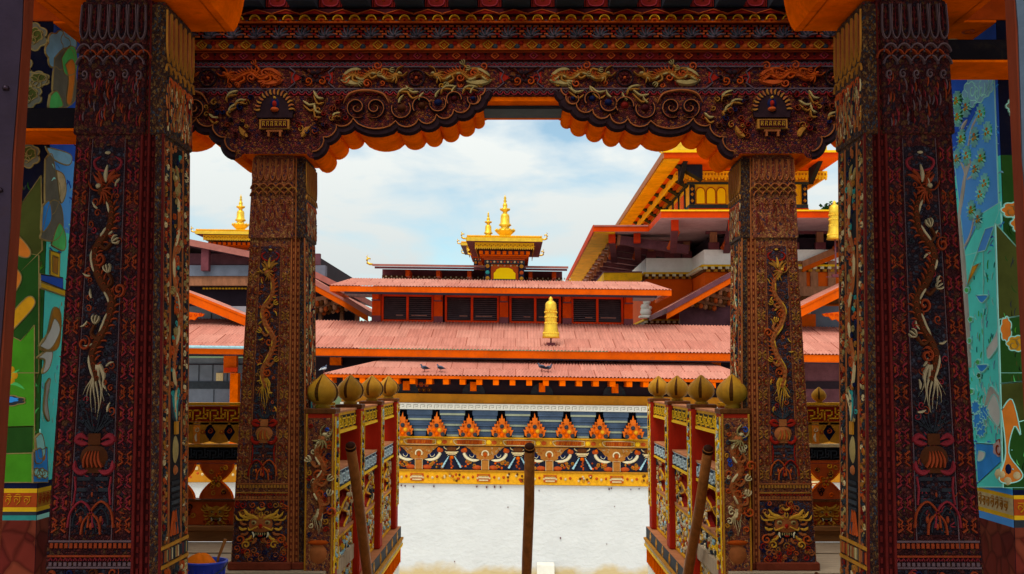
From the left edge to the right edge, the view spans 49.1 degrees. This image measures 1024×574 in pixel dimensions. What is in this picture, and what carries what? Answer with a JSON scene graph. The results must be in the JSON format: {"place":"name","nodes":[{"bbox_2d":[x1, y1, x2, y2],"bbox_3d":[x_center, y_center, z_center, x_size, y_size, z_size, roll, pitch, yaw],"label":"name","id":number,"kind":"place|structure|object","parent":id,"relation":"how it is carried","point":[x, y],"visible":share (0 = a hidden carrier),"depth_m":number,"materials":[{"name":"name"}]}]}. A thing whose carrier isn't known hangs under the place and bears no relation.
{"place":"outdoors","nodes":[
{"label":"outdoors","id":0,"kind":"place"},
{"bbox_2d":[189,347,607,405],"bbox_3d":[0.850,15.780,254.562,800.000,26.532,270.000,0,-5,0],"label":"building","id":1,"kind":"structure","parent":0,"point":[338,400],"depth_m":188.25,"materials":[{"name":"paint"}]},
{"bbox_2d":[819,201,837,209],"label":"hill tree","id":2,"kind":"object","parent":1,"relation":"on","point":[826,206],"depth_m":130.58,"materials":[{"name":"green plant"}]},
{"bbox_2d":[188,542,839,573],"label":"porch floor","id":3,"kind":"structure","parent":0,"point":[827,557],"depth_m":8.79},
{"bbox_2d":[0,0,33,546],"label":"gate leaf","id":4,"kind":"object","parent":3,"relation":"on","point":[16,20],"visible":1,"depth_m":3.05,"materials":[{"name":"wood"}]},
{"bbox_2d":[0,21,79,573],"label":"mural wall","id":5,"kind":"structure","parent":3,"relation":"on","point":[48,175],"depth_m":5.65,"materials":[{"name":"multicoloured paint"}]},
{"bbox_2d":[33,0,79,42],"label":"soffit beam","id":6,"kind":"structure","parent":5,"relation":"attached to","point":[41,13],"depth_m":5.75,"materials":[{"name":"orange wood"}]},
{"bbox_2d":[37,0,243,573],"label":"carved column","id":7,"kind":"structure","parent":3,"relation":"on","point":[119,497],"depth_m":5.18,"materials":[{"name":"wood"}]},
{"bbox_2d":[25,108,75,144],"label":"tie beam","id":8,"kind":"structure","parent":7,"relation":"attached to","point":[49,126],"depth_m":5.37,"materials":[{"name":"wood"}]},
{"bbox_2d":[188,557,227,573],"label":"bucket","id":9,"kind":"object","parent":3,"relation":"on","point":[219,567],"visible":0.62,"depth_m":6.59,"materials":[{"name":"plastic"}]},
{"bbox_2d":[188,553,215,570],"bbox_3d":[-1.863,1.636,6.694,0.210,0.094,0.213,0,-5,0],"label":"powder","id":10,"kind":"object","parent":9,"relation":"in","point":[200,558],"visible":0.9,"depth_m":6.65,"materials":[{"name":"orange food"}]},
{"bbox_2d":[216,539,226,561],"bbox_3d":[-1.744,1.691,6.665,0.095,0.385,0.022,-1,-5,9],"label":"stick","id":11,"kind":"object","parent":9,"relation":"in","point":[222,547],"visible":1,"depth_m":6.67,"materials":[{"name":"brown wood"}]},
{"bbox_2d":[188,402,334,541],"bbox_3d":[-3.860,1.575,9.573,4.676,1.168,0.165,0,-5,0],"label":"balcony railing","id":12,"kind":"object","parent":3,"relation":"on","point":[210,513],"visible":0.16,"depth_m":9.53,"materials":[{"name":"brown wood"}]},
{"bbox_2d":[192,85,492,569],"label":"carved column","id":13,"kind":"structure","parent":3,"relation":"on","point":[279,145],"depth_m":8.25,"materials":[{"name":"wood"}]},
{"bbox_2d":[192,0,835,119],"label":"carved lintel","id":14,"kind":"structure","parent":13,"relation":"on","point":[523,59],"depth_m":8.29,"materials":[{"name":"wood"}]},
{"bbox_2d":[553,84,835,570],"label":"carved column","id":15,"kind":"structure","parent":3,"relation":"on","point":[765,145],"depth_m":8.24,"materials":[{"name":"wood"}]},
{"bbox_2d":[717,387,839,541],"bbox_3d":[3.990,1.506,9.553,4.496,1.303,0.165,0,-5,0],"label":"balcony railing","id":16,"kind":"object","parent":3,"relation":"on","point":[823,425],"visible":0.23,"depth_m":9.51,"materials":[{"name":"brown wood"}]},
{"bbox_2d":[784,0,989,573],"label":"carved column","id":17,"kind":"structure","parent":3,"relation":"on","point":[908,494],"depth_m":5.16,"materials":[{"name":"wood"}]},
{"bbox_2d":[948,39,1007,79],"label":"tie beam","id":18,"kind":"structure","parent":17,"relation":"attached to","point":[979,59],"depth_m":5.39,"materials":[{"name":"black wood"}]},
{"bbox_2d":[951,21,1023,573],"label":"mural wall","id":19,"kind":"structure","parent":3,"relation":"on","point":[982,151],"depth_m":5.77,"materials":[{"name":"multicoloured paint"}]},
{"bbox_2d":[948,0,1005,38],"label":"soffit beam","id":20,"kind":"structure","parent":19,"relation":"attached to","point":[983,18],"depth_m":5.73,"materials":[{"name":"orange wood"}]},
{"bbox_2d":[1005,0,1023,404],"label":"gate leaf","id":21,"kind":"object","parent":3,"relation":"on","point":[1014,12],"visible":1,"depth_m":3.06,"materials":[{"name":"red wood"}]},
{"bbox_2d":[190,120,837,320],"label":"sky","id":22,"kind":"structure","parent":0,"point":[404,205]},
{"label":"courtyard ground","id":23,"kind":"structure","parent":0,"visible":0},
{"bbox_2d":[188,239,371,497],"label":"side wing","id":24,"kind":"structure","parent":23,"relation":"on","point":[218,278],"depth_m":49.69,"materials":[{"name":"wood"}]},
{"bbox_2d":[191,196,249,250],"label":"roof pavilion","id":25,"kind":"structure","parent":24,"relation":"on","point":[237,238],"depth_m":53.81,"materials":[{"name":"metal"}]},
{"bbox_2d":[345,442,372,573],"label":"handrail pole","id":26,"kind":"object","parent":23,"relation":"on","point":[359,505],"visible":1,"depth_m":8.78,"materials":[{"name":"brown wood"}]},
{"bbox_2d":[393,565,398,573],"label":"stair wall","id":27,"kind":"structure","parent":23,"relation":"on","point":[396,571],"depth_m":12.26,"materials":[{"name":"white paint"}]},
{"bbox_2d":[304,374,403,573],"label":"stair railing","id":28,"kind":"object","parent":27,"relation":"on","point":[369,427],"visible":0.87,"depth_m":9.42,"materials":[{"name":"multicoloured wood"}]},
{"bbox_2d":[189,255,838,573],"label":"temple hall","id":29,"kind":"structure","parent":23,"relation":"on","point":[473,422],"depth_m":40.75,"materials":[{"name":"white wood"}]},
{"bbox_2d":[381,294,433,321],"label":"louvred window","id":30,"kind":"structure","parent":29,"relation":"in","point":[388,312],"depth_m":47.12,"materials":[{"name":"red wood"}]},
{"bbox_2d":[445,295,498,322],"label":"louvred window","id":31,"kind":"structure","parent":29,"relation":"in","point":[461,308],"depth_m":47.12,"materials":[{"name":"red wood"}]},
{"bbox_2d":[457,212,492,267],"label":"roof pavilion","id":32,"kind":"structure","parent":29,"relation":"on","point":[476,260],"depth_m":57.99,"materials":[{"name":"metal"}]},
{"bbox_2d":[461,196,547,280],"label":"roof pavilion","id":33,"kind":"structure","parent":29,"relation":"on","point":[504,255],"depth_m":49.20,"materials":[{"name":"metal"}]},
{"bbox_2d":[491,264,517,280],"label":"window","id":34,"kind":"structure","parent":33,"relation":"in","point":[503,272],"depth_m":49.28,"materials":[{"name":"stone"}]},
{"bbox_2d":[509,296,560,323],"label":"louvred window","id":35,"kind":"structure","parent":29,"relation":"in","point":[535,307],"depth_m":47.11,"materials":[{"name":"red wood"}]},
{"bbox_2d":[542,297,559,345],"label":"victory banner","id":36,"kind":"object","parent":29,"relation":"on","point":[550,331],"visible":1,"depth_m":42.75,"materials":[{"name":"gold metal"}]},
{"bbox_2d":[571,297,623,324],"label":"louvred window","id":37,"kind":"structure","parent":29,"relation":"in","point":[614,315],"depth_m":47.10,"materials":[{"name":"black wood"}]},
{"bbox_2d":[522,443,534,573],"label":"handrail pole","id":38,"kind":"object","parent":23,"relation":"on","point":[529,483],"visible":1,"depth_m":8.77,"materials":[{"name":"brown wood"}]},
{"bbox_2d":[537,562,554,573],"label":"kerb block","id":39,"kind":"structure","parent":23,"relation":"on","point":[545,567],"depth_m":39.91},
{"bbox_2d":[648,565,654,573],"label":"stair wall","id":40,"kind":"structure","parent":23,"relation":"on","point":[650,570],"depth_m":12.21,"materials":[{"name":"white paint"}]},
{"bbox_2d":[644,374,755,573],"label":"stair railing","id":41,"kind":"object","parent":40,"relation":"on","point":[681,433],"visible":0.86,"depth_m":9.48,"materials":[{"name":"multicoloured wood"}]},
{"bbox_2d":[683,445,712,573],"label":"handrail pole","id":42,"kind":"object","parent":23,"relation":"on","point":[699,509],"visible":1,"depth_m":8.78,"materials":[{"name":"brown wood"}]},
{"bbox_2d":[648,248,839,489],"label":"side wing","id":43,"kind":"structure","parent":23,"relation":"on","point":[708,305],"depth_m":49.13,"materials":[{"name":"orange wood"}]},
{"bbox_2d":[565,142,838,354],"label":"temple tower","id":44,"kind":"structure","parent":43,"relation":"on","point":[669,229],"depth_m":54.43,"materials":[{"name":"orange wood"}]},
{"bbox_2d":[696,187,704,203],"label":"window","id":45,"kind":"structure","parent":44,"relation":"in","point":[700,191],"depth_m":54.46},
{"bbox_2d":[706,187,715,203],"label":"window","id":46,"kind":"structure","parent":44,"relation":"in","point":[710,192],"depth_m":54.46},
{"bbox_2d":[716,187,725,203],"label":"window","id":47,"kind":"structure","parent":44,"relation":"in","point":[721,192],"depth_m":54.46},
{"bbox_2d":[826,201,838,276],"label":"victory banner","id":48,"kind":"object","parent":43,"relation":"on","point":[832,234],"visible":0.7,"depth_m":47.15,"materials":[{"name":"gold metal"}]}
]}

